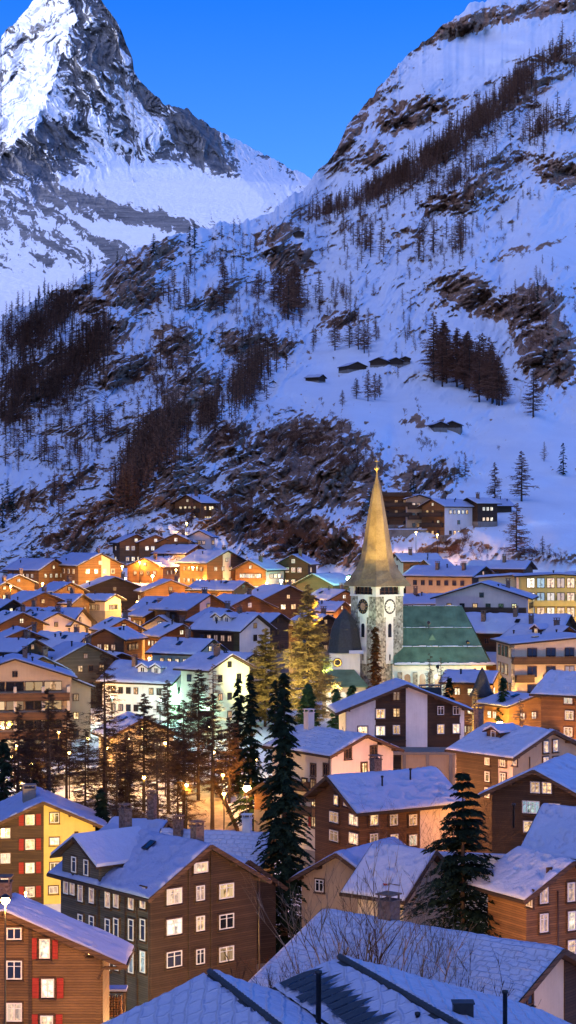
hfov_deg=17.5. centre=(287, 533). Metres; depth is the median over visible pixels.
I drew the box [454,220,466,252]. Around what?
larch
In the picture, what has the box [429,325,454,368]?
larch
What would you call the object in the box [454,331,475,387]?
larch
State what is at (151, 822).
house
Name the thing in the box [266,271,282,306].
larch
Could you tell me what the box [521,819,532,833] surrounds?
window
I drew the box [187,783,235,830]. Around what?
lane
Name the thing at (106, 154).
mountain
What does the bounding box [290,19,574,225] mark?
forest
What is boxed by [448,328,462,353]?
larch
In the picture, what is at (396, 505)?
apartment block
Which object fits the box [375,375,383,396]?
larch
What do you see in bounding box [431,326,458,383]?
larch
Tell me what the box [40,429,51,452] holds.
larch
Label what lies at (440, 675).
larch
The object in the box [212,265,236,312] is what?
larch
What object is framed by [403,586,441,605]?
chalet
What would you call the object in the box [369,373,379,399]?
larch
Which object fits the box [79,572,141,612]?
chalet
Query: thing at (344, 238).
larch
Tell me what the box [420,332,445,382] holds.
larch
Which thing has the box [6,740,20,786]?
larch
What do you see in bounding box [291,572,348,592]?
barn
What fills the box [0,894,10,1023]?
street lamp
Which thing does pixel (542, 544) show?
larch
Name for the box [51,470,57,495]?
larch
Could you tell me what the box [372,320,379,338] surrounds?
larch
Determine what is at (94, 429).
larch
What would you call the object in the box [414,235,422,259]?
larch
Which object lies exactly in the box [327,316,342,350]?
larch
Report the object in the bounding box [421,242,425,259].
larch
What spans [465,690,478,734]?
larch
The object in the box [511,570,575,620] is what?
apartment block
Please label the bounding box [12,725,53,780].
larch
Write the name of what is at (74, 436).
larch
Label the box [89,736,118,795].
larch
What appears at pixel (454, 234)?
larch
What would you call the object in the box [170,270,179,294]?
larch
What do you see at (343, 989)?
house
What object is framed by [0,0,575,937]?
hillside
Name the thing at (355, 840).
window
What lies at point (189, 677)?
window
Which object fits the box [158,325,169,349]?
larch
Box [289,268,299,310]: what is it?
larch
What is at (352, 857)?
house
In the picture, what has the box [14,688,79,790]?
larch
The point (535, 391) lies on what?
larch
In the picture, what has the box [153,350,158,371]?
larch
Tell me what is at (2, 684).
window
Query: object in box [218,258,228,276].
larch
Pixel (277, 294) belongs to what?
larch
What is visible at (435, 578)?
house
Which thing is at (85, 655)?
window
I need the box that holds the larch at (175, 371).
[171,359,177,379]
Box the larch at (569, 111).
[565,98,574,121]
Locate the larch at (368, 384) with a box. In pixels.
[359,370,374,400]
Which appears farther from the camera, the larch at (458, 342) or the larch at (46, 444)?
the larch at (458, 342)
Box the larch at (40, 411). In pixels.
[36,403,42,421]
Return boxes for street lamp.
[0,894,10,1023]
[185,782,187,828]
[222,791,225,829]
[242,783,251,816]
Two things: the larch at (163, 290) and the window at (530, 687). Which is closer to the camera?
the window at (530, 687)
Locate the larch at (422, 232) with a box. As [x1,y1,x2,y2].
[416,220,426,243]
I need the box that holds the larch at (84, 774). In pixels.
[67,730,111,807]
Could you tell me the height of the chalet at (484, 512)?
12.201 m
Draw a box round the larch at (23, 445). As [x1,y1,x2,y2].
[20,427,26,448]
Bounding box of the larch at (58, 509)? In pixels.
[56,493,62,514]
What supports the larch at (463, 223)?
on the hillside
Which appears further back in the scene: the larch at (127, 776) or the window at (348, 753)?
the larch at (127, 776)
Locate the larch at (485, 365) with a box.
[471,351,507,393]
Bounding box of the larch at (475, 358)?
[465,344,484,381]
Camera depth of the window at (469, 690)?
274.20 m
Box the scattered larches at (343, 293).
[14,187,575,513]
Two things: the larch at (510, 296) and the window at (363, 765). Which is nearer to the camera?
the window at (363, 765)
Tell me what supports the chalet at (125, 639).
on the hillside
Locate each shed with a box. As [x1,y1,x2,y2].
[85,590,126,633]
[243,775,271,831]
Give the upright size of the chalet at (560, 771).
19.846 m
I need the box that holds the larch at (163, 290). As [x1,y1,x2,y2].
[157,277,169,300]
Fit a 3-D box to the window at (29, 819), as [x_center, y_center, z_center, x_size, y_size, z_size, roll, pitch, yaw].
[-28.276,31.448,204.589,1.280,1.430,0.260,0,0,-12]
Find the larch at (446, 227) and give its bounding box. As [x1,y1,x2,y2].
[442,217,449,238]
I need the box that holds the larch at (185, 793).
[165,741,207,828]
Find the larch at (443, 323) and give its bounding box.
[424,321,453,379]
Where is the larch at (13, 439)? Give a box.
[9,424,18,446]
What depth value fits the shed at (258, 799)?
224.83 m
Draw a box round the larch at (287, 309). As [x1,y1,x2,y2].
[273,273,304,319]
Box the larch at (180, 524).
[175,516,184,532]
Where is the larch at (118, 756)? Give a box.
[108,738,130,784]
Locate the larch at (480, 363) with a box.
[466,351,488,401]
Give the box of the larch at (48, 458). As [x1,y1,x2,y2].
[45,446,51,465]
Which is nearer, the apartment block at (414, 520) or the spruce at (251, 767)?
the spruce at (251, 767)
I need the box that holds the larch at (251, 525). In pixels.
[248,514,254,532]
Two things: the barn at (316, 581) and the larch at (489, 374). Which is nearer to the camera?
the barn at (316, 581)
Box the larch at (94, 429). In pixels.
[89,411,98,439]
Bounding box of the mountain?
[0,0,310,320]
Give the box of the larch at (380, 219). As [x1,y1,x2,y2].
[377,215,386,237]
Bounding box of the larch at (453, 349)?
[448,336,460,379]
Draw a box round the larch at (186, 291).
[181,279,190,300]
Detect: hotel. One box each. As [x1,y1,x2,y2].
[0,646,77,756]
[430,578,538,612]
[490,629,575,692]
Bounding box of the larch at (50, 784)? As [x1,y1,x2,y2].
[39,738,63,791]
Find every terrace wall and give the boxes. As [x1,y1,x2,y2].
[38,769,110,786]
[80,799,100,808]
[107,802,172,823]
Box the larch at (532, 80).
[528,60,535,88]
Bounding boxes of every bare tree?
[160,853,540,1000]
[241,832,474,983]
[328,765,552,852]
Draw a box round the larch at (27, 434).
[22,422,32,442]
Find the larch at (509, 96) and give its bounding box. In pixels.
[505,80,514,108]
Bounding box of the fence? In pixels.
[214,780,238,830]
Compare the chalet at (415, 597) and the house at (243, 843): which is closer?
the house at (243, 843)
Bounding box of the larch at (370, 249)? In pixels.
[366,234,375,256]
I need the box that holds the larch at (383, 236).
[380,233,388,256]
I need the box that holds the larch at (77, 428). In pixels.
[72,423,83,451]
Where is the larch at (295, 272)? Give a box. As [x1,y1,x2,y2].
[286,261,305,293]
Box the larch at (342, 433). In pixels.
[337,428,344,443]
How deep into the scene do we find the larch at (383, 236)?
1177.70 m
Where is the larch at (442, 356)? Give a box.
[425,338,454,386]
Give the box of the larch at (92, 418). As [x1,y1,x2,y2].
[88,404,96,432]
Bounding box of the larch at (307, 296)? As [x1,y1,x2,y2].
[305,285,310,306]
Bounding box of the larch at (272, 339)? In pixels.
[268,330,274,350]
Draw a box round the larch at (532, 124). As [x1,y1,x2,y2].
[528,113,534,134]
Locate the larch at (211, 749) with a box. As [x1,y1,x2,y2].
[193,694,235,829]
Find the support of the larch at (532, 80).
on the hillside
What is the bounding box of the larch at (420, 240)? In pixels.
[415,222,424,256]
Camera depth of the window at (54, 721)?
268.86 m
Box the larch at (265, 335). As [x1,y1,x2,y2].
[261,333,270,351]
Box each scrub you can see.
[2,192,572,558]
[3,293,309,511]
[141,134,555,291]
[185,396,484,560]
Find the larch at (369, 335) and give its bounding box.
[363,323,372,342]
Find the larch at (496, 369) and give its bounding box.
[479,355,514,405]
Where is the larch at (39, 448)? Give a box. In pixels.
[35,436,42,459]
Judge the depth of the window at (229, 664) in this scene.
281.83 m
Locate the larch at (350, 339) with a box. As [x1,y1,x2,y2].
[343,323,353,347]
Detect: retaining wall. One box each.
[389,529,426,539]
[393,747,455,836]
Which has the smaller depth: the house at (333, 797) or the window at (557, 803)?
the window at (557, 803)
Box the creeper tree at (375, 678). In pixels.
[366,627,382,688]
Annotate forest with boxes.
[0,260,118,445]
[108,384,203,517]
[162,331,290,452]
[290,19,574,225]
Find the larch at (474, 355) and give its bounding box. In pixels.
[465,347,483,393]
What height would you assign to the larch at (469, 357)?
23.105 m
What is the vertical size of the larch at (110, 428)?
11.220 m
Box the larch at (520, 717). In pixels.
[512,698,526,725]
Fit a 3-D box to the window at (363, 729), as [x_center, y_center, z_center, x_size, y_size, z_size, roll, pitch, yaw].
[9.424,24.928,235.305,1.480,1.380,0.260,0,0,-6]
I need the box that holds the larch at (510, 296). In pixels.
[508,288,516,308]
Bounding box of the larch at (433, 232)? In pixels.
[426,221,439,252]
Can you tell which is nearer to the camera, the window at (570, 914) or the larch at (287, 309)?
the window at (570, 914)
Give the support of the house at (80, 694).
on the hillside
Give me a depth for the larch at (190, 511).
502.95 m
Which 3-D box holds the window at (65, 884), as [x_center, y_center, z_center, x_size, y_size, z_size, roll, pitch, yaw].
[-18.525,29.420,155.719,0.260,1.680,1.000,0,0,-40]
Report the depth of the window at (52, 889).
205.09 m
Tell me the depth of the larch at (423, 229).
1215.30 m
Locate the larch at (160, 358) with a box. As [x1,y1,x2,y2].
[155,340,164,365]
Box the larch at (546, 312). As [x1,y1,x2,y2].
[544,308,550,327]
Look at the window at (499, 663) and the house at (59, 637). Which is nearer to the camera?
the window at (499, 663)
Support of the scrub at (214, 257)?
on the hillside
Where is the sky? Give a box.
[0,0,486,178]
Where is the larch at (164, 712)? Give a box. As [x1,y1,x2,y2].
[142,680,200,811]
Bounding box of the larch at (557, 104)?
[554,91,562,117]
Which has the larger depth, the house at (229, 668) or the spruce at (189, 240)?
the spruce at (189, 240)
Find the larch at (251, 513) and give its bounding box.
[248,505,254,523]
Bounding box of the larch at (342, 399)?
[338,390,345,405]
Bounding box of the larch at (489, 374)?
[479,353,510,402]
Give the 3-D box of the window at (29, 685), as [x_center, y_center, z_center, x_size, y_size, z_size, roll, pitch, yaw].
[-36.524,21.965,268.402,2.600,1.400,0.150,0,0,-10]
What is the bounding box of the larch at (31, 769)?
[12,735,45,790]
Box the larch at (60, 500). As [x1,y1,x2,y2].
[56,484,69,510]
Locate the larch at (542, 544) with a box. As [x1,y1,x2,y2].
[540,536,545,551]
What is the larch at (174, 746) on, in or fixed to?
on the hillside
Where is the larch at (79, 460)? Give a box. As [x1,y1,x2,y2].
[76,447,82,467]
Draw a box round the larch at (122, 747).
[103,730,147,817]
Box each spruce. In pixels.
[0,494,6,527]
[0,739,15,800]
[4,481,10,505]
[7,491,18,522]
[82,264,88,282]
[94,789,111,830]
[148,233,157,255]
[187,227,192,245]
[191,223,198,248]
[220,678,247,795]
[225,673,267,830]
[250,673,315,952]
[258,680,282,839]
[400,773,502,937]
[411,469,416,491]
[442,676,455,700]
[494,677,510,719]
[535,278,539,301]
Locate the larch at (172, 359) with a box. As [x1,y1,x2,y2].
[169,351,174,372]
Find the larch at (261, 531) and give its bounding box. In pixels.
[259,520,266,539]
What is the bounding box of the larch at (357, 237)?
[353,228,360,247]
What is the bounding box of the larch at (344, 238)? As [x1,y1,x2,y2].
[342,230,347,250]
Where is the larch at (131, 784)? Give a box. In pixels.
[110,749,141,816]
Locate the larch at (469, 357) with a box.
[455,337,476,390]
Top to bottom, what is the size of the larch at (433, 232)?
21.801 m
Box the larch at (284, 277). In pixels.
[277,267,285,294]
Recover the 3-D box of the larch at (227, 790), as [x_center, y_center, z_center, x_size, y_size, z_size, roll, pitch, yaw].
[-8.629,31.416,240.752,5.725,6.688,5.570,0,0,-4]
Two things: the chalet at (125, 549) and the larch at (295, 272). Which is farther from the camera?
the larch at (295, 272)
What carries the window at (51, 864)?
in the house at (38, 825)
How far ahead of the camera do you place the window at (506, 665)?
287.60 m
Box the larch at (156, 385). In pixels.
[153,371,160,398]
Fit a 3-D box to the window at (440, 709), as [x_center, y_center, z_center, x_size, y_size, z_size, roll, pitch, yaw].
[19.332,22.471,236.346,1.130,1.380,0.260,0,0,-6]
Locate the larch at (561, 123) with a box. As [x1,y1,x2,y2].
[557,112,565,133]
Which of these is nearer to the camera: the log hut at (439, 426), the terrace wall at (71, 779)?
the terrace wall at (71, 779)
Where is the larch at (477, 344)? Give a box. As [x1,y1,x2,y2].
[472,334,485,369]
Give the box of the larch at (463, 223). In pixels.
[457,211,470,239]
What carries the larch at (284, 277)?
on the hillside
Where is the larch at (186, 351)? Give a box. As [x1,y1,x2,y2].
[182,338,191,362]
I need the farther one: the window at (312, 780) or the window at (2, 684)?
the window at (2, 684)
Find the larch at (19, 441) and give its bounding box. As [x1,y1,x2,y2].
[14,429,22,454]
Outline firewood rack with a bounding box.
[109,985,128,1019]
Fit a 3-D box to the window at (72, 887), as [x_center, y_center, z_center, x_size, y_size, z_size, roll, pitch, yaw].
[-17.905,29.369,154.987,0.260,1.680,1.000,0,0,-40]
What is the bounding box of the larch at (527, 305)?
[524,295,529,312]
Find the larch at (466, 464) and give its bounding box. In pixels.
[462,452,469,472]
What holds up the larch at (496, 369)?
on the hillside
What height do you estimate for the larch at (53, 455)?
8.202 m
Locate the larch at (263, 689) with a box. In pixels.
[246,628,296,726]
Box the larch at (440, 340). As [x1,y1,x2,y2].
[425,320,453,372]
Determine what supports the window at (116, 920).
in the chalet at (168, 907)
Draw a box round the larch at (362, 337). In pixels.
[355,322,371,352]
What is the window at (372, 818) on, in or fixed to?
in the house at (333, 797)
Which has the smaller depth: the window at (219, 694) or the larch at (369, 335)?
the window at (219, 694)
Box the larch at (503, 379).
[494,363,510,404]
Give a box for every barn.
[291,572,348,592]
[493,496,515,512]
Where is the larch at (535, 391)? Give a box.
[521,369,547,416]
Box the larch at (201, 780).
[174,762,210,784]
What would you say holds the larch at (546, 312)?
on the hillside
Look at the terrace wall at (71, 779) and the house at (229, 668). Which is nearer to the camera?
the terrace wall at (71, 779)
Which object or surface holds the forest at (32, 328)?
on the hillside
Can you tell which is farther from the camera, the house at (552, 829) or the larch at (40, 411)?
the larch at (40, 411)
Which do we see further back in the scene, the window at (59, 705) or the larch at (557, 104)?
the larch at (557, 104)
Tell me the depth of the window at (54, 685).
268.80 m
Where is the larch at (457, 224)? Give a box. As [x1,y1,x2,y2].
[455,213,461,238]
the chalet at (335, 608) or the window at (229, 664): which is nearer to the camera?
the window at (229, 664)
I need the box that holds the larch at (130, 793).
[121,757,143,817]
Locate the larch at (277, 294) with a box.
[271,276,284,304]
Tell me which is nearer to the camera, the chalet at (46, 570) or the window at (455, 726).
the window at (455, 726)
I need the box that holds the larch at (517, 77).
[512,65,520,93]
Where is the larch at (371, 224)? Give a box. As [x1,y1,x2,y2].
[367,214,375,234]
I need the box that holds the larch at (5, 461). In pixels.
[1,443,8,465]
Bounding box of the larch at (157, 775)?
[129,736,183,822]
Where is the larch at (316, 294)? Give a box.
[313,284,319,302]
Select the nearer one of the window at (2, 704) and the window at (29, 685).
the window at (2, 704)
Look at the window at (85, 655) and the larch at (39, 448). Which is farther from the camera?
the larch at (39, 448)
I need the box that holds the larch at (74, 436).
[70,427,77,454]
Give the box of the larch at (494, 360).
[483,355,509,404]
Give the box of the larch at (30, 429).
[25,412,36,438]
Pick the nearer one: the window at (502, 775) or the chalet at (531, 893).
the chalet at (531, 893)
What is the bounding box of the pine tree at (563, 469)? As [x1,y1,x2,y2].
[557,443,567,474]
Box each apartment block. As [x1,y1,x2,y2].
[366,491,430,528]
[402,492,431,528]
[474,572,518,587]
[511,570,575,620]
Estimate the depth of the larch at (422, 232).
1215.03 m
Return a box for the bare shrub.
[163,924,292,988]
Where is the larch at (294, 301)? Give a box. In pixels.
[283,274,301,308]
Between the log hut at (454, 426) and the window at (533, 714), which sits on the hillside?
the log hut at (454, 426)
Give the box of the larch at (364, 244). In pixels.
[359,223,371,251]
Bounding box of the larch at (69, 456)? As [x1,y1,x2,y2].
[67,443,73,468]
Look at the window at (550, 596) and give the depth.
349.89 m
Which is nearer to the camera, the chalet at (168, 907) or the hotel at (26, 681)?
the chalet at (168, 907)
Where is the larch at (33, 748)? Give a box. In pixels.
[14,747,43,793]
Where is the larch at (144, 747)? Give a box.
[112,693,171,810]
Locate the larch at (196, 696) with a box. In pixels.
[169,669,222,799]
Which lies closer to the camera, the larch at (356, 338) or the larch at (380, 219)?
the larch at (356, 338)
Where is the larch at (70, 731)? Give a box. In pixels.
[45,709,86,798]
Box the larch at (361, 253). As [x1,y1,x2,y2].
[358,244,365,262]
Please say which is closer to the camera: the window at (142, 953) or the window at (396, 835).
the window at (142, 953)
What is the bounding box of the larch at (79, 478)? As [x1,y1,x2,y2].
[74,465,85,488]
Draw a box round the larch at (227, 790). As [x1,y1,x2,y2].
[204,753,239,797]
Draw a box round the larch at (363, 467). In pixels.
[359,457,365,471]
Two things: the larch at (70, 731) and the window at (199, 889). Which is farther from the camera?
the larch at (70, 731)
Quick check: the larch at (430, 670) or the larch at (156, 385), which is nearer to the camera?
the larch at (430, 670)
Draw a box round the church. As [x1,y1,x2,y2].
[322,461,493,717]
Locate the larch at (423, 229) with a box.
[420,216,427,241]
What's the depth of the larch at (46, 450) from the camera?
579.19 m
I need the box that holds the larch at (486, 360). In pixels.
[473,356,493,400]
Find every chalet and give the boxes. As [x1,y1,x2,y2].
[0,556,32,575]
[0,568,38,590]
[0,576,21,598]
[0,593,24,610]
[0,604,49,632]
[0,622,48,639]
[0,629,54,655]
[0,874,134,1023]
[2,554,61,589]
[11,585,65,606]
[26,605,89,631]
[27,646,71,670]
[36,575,89,593]
[46,803,271,1019]
[48,635,119,707]
[58,548,126,584]
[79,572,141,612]
[82,625,148,658]
[104,650,145,660]
[109,529,146,564]
[123,552,179,582]
[128,590,174,611]
[128,598,160,658]
[133,574,191,600]
[135,529,169,558]
[141,615,191,660]
[148,587,234,625]
[150,539,205,576]
[156,528,198,546]
[170,490,220,517]
[175,545,246,585]
[184,601,233,637]
[185,580,255,596]
[189,605,276,687]
[217,588,279,612]
[230,554,288,587]
[242,612,291,688]
[245,579,319,618]
[276,549,320,587]
[289,606,335,673]
[305,600,350,617]
[311,583,350,614]
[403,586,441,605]
[417,494,474,541]
[418,557,452,565]
[438,668,502,735]
[463,492,501,527]
[465,606,575,651]
[466,554,537,573]
[466,846,575,953]
[473,691,540,726]
[476,753,575,853]
[486,652,495,669]
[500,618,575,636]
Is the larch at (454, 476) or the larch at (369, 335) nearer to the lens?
the larch at (454, 476)
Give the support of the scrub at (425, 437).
on the hillside
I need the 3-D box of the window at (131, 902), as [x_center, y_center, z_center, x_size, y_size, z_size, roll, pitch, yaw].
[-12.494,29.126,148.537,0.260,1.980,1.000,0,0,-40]
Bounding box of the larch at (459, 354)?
[449,334,473,389]
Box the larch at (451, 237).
[448,225,454,246]
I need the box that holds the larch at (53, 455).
[49,441,58,467]
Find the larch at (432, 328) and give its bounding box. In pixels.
[416,313,443,365]
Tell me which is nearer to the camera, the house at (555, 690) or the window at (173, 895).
the window at (173, 895)
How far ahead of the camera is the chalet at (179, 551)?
470.12 m
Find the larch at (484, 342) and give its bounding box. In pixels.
[475,333,487,371]
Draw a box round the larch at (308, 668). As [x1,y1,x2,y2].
[261,584,345,726]
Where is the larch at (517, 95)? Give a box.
[514,76,521,102]
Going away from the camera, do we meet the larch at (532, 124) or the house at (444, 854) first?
the house at (444, 854)
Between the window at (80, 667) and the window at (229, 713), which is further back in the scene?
the window at (80, 667)
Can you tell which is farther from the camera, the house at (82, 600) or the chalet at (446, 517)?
the chalet at (446, 517)
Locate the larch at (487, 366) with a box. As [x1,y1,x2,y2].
[476,350,509,403]
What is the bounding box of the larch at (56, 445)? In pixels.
[51,437,59,464]
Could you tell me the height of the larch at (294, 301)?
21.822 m
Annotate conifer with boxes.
[295,684,320,725]
[326,689,342,728]
[345,685,357,696]
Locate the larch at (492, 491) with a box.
[484,462,502,497]
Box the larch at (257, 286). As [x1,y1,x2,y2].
[253,271,265,296]
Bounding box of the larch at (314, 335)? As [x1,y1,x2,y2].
[310,327,316,343]
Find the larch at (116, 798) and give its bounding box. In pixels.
[103,742,140,817]
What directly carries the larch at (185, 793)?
on the hillside
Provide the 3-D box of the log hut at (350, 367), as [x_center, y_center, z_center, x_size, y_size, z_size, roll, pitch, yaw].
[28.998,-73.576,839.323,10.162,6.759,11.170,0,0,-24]
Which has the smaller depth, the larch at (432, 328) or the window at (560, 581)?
the window at (560, 581)
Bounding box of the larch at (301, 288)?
[290,267,308,311]
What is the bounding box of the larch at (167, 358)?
[164,345,173,367]
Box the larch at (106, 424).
[101,411,109,434]
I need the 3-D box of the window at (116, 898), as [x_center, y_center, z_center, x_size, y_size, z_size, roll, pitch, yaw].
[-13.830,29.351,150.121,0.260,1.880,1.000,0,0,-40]
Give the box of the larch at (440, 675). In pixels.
[437,658,446,695]
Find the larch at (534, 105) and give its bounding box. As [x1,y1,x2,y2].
[532,92,537,117]
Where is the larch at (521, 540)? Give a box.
[499,503,534,559]
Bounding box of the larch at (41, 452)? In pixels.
[38,442,44,458]
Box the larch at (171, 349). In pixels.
[168,338,174,363]
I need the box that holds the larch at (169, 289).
[164,278,174,301]
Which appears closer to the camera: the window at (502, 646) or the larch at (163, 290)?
the window at (502, 646)
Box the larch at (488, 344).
[480,339,509,383]
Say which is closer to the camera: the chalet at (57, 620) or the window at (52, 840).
the window at (52, 840)
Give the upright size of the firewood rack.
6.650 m
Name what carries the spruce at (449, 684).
on the hillside
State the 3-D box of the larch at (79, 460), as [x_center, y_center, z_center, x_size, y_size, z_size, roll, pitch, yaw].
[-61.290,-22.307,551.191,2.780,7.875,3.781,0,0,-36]
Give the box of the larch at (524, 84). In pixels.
[523,74,527,94]
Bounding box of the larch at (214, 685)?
[194,664,230,776]
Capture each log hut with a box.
[304,374,326,382]
[337,361,367,372]
[369,357,389,367]
[388,357,404,367]
[399,356,410,365]
[427,421,448,431]
[447,420,463,434]
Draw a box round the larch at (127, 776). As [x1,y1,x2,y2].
[109,745,144,816]
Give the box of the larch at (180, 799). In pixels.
[164,757,196,818]
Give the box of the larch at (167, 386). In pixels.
[165,382,170,399]
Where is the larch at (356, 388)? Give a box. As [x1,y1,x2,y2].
[351,379,360,398]
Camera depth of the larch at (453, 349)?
798.46 m
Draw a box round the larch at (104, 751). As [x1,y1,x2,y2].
[67,652,141,809]
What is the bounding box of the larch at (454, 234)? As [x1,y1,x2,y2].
[451,226,458,252]
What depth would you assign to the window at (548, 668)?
283.42 m
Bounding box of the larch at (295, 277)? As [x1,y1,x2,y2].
[291,265,311,310]
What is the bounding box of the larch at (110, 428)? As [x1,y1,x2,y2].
[104,406,116,435]
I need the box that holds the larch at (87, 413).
[80,396,91,427]
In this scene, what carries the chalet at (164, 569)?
on the hillside
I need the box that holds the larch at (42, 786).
[31,745,58,793]
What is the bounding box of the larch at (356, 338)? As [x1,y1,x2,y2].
[351,320,365,349]
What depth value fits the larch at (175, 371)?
699.48 m
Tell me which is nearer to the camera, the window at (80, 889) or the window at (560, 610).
the window at (80, 889)
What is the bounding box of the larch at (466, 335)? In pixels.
[450,333,475,388]
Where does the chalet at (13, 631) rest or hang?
on the hillside
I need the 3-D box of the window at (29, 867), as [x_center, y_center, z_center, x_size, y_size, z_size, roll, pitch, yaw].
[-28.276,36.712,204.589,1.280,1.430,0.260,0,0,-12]
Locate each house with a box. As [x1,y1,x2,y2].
[0,783,106,903]
[14,598,96,632]
[38,624,90,647]
[49,586,94,612]
[71,678,97,739]
[88,610,146,632]
[91,711,173,780]
[95,654,180,720]
[102,953,570,1023]
[108,790,172,831]
[141,612,175,659]
[144,626,229,661]
[160,813,275,874]
[173,643,257,738]
[186,528,218,549]
[220,650,264,712]
[228,853,287,971]
[248,891,575,1023]
[262,708,404,867]
[286,836,406,926]
[299,754,464,862]
[326,678,473,769]
[339,842,466,926]
[393,547,441,573]
[402,561,495,593]
[440,851,504,934]
[444,705,575,852]
[512,803,575,859]
[529,669,575,739]
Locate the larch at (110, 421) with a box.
[100,404,117,435]
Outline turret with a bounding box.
[469,667,493,729]
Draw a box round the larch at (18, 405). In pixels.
[14,403,24,423]
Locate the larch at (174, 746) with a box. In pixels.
[158,700,210,818]
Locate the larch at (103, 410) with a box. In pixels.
[98,396,113,428]
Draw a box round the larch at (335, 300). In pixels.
[332,289,339,308]
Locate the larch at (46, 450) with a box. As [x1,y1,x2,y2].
[41,433,49,459]
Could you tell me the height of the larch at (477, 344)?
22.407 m
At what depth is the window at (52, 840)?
205.09 m
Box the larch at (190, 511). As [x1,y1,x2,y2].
[188,497,195,522]
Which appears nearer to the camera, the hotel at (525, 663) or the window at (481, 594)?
the hotel at (525, 663)
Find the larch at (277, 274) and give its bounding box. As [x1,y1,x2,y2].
[269,262,285,300]
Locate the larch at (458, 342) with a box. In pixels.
[442,331,465,386]
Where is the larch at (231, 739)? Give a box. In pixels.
[214,717,248,802]
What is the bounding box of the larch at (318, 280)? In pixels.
[311,269,324,289]
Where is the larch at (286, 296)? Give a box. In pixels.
[279,276,297,312]
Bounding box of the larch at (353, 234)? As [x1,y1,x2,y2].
[349,222,356,244]
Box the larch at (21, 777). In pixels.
[0,704,39,796]
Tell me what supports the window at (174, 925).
in the chalet at (168, 907)
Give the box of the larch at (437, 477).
[434,464,443,488]
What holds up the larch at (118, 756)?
on the hillside
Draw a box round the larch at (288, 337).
[283,329,291,343]
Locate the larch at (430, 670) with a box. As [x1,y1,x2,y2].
[425,656,434,686]
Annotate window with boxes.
[0,682,4,690]
[0,702,4,710]
[0,721,4,729]
[0,827,11,839]
[0,852,11,864]
[6,681,23,690]
[6,701,23,710]
[6,721,23,729]
[6,926,23,942]
[6,959,23,982]
[6,1001,23,1023]
[12,671,17,676]
[24,813,35,826]
[24,838,35,851]
[24,861,35,874]
[24,885,35,898]
[25,681,42,690]
[25,701,41,709]
[25,720,41,728]
[37,937,51,961]
[39,977,55,1000]
[39,1014,54,1023]
[44,681,61,690]
[45,701,61,709]
[45,720,61,728]
[48,836,59,846]
[48,885,58,895]
[49,812,59,824]
[49,861,59,870]
[61,881,68,896]
[68,882,76,897]
[73,694,78,700]
[73,712,78,718]
[76,884,84,904]
[77,912,84,922]
[78,665,82,671]
[83,653,87,658]
[84,953,93,958]
[87,887,95,906]
[88,665,92,671]
[88,913,95,926]
[103,891,111,910]
[104,644,108,650]
[104,917,111,932]
[111,644,115,650]
[111,894,120,910]
[113,916,120,937]
[118,704,122,710]
[126,687,130,693]
[126,704,130,710]
[126,898,135,912]
[126,951,135,976]
[127,917,135,943]
[133,687,137,693]
[138,885,146,911]
[138,917,146,943]
[138,949,146,975]
[149,688,153,694]
[164,886,183,907]
[164,916,183,938]
[164,948,183,970]
[187,674,191,681]
[192,860,209,875]
[194,883,206,903]
[194,914,206,933]
[194,947,206,967]
[217,881,235,901]
[217,911,235,932]
[217,944,235,964]
[218,675,222,682]
[218,693,222,700]
[227,635,231,641]
[227,661,231,667]
[227,692,231,699]
[227,711,231,717]
[280,604,285,609]
[301,777,307,791]
[309,763,315,776]
[310,778,315,788]
[310,817,314,828]
[313,878,325,893]
[321,763,327,776]
[328,810,339,825]
[328,828,339,843]
[333,793,339,807]
[344,748,352,760]
[347,812,359,828]
[348,831,359,845]
[357,726,367,733]
[360,761,367,771]
[368,815,379,827]
[369,832,378,842]
[370,745,377,757]
[375,708,385,719]
[375,725,385,736]
[388,813,399,827]
[389,833,398,838]
[392,691,400,701]
[392,707,400,718]
[392,724,400,735]
[407,813,418,827]
[408,833,418,846]
[436,705,444,715]
[436,723,444,734]
[451,723,460,734]
[452,705,459,715]
[454,688,460,694]
[467,688,472,695]
[467,725,471,732]
[479,592,483,597]
[483,770,490,783]
[484,638,488,643]
[484,757,490,766]
[484,786,490,799]
[487,710,491,717]
[498,644,500,654]
[498,661,500,672]
[498,759,506,768]
[499,772,506,782]
[501,645,503,655]
[501,662,503,673]
[505,646,507,656]
[505,663,507,674]
[510,759,517,766]
[520,799,540,815]
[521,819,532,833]
[524,889,534,909]
[524,993,535,1007]
[527,578,534,587]
[527,648,536,657]
[527,666,536,676]
[527,684,536,692]
[528,780,540,795]
[531,711,535,719]
[537,578,544,587]
[537,592,544,599]
[537,607,544,613]
[537,887,550,906]
[537,911,550,935]
[540,781,553,795]
[542,740,549,754]
[542,756,548,762]
[546,648,555,656]
[546,666,555,672]
[547,578,554,587]
[547,593,554,599]
[547,607,554,613]
[548,802,560,804]
[552,739,559,753]
[557,578,564,587]
[557,593,564,600]
[557,607,564,613]
[563,698,572,705]
[563,726,573,737]
[564,710,574,721]
[565,648,573,655]
[565,666,573,670]
[565,880,575,904]
[565,909,575,933]
[566,938,575,953]
[567,578,574,587]
[567,593,574,600]
[567,607,574,616]
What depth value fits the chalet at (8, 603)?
354.87 m
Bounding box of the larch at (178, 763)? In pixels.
[164,739,201,779]
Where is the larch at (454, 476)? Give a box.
[452,463,457,480]
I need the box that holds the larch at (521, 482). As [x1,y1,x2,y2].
[508,451,539,500]
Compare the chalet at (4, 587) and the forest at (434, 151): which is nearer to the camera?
the chalet at (4, 587)

